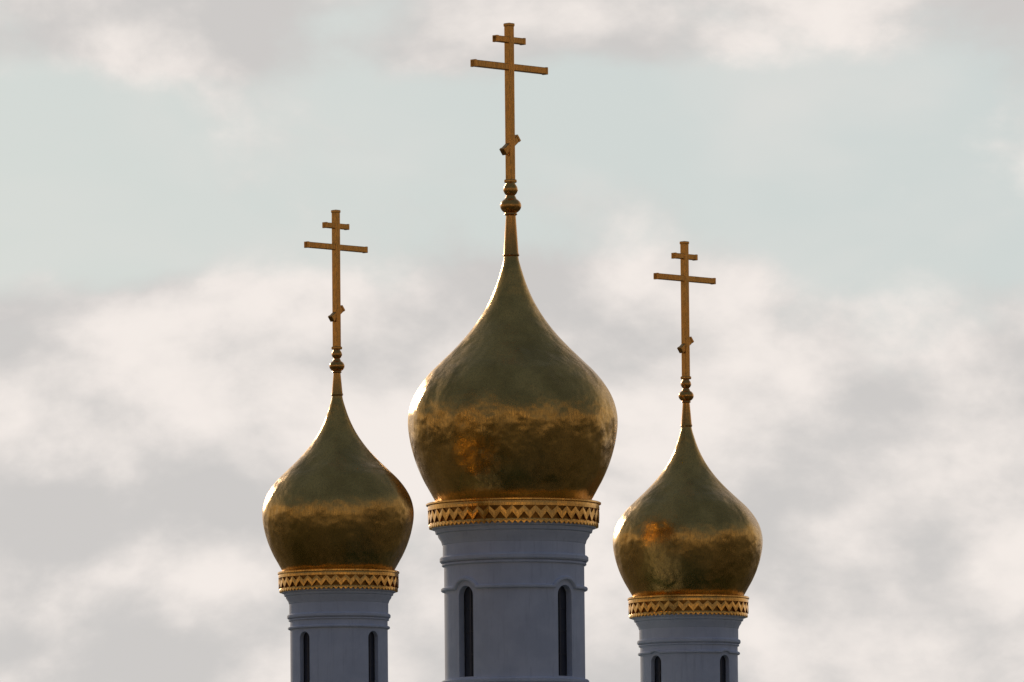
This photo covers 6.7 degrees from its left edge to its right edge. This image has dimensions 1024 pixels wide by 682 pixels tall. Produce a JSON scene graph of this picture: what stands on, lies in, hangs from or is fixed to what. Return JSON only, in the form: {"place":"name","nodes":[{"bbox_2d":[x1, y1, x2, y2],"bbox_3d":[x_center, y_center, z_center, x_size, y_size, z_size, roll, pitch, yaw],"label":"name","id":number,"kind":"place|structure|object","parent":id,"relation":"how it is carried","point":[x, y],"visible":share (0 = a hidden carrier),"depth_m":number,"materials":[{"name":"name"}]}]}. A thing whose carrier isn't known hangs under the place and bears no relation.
{"place":"outdoors","nodes":[
{"label":"outdoors","id":0,"kind":"place"},
{"bbox_2d":[0,0,1023,681],"label":"sky","id":1,"kind":"structure","parent":0,"point":[847,176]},
{"label":"ground","id":2,"kind":"structure","parent":0,"visible":0},
{"bbox_3d":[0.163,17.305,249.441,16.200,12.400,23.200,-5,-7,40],"label":"orthodox church","id":3,"kind":"object","parent":2,"relation":"on","visible":0},
{"bbox_2d":[262,210,413,681],"bbox_3d":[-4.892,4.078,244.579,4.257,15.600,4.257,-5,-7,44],"label":"onion dome tower","id":4,"kind":"structure","parent":3,"relation":"on","point":[338,514],"depth_m":243.05,"materials":[{"name":"metal"}]},
{"bbox_2d":[408,23,617,681],"bbox_3d":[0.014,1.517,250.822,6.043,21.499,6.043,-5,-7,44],"label":"onion dome tower","id":5,"kind":"structure","parent":3,"relation":"on","point":[512,422],"depth_m":248.60,"materials":[{"name":"metal"}]},
{"bbox_2d":[613,241,762,681],"bbox_3d":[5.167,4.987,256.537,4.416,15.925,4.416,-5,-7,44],"label":"onion dome tower","id":6,"kind":"structure","parent":3,"relation":"on","point":[687,541],"depth_m":254.95,"materials":[{"name":"metal"}]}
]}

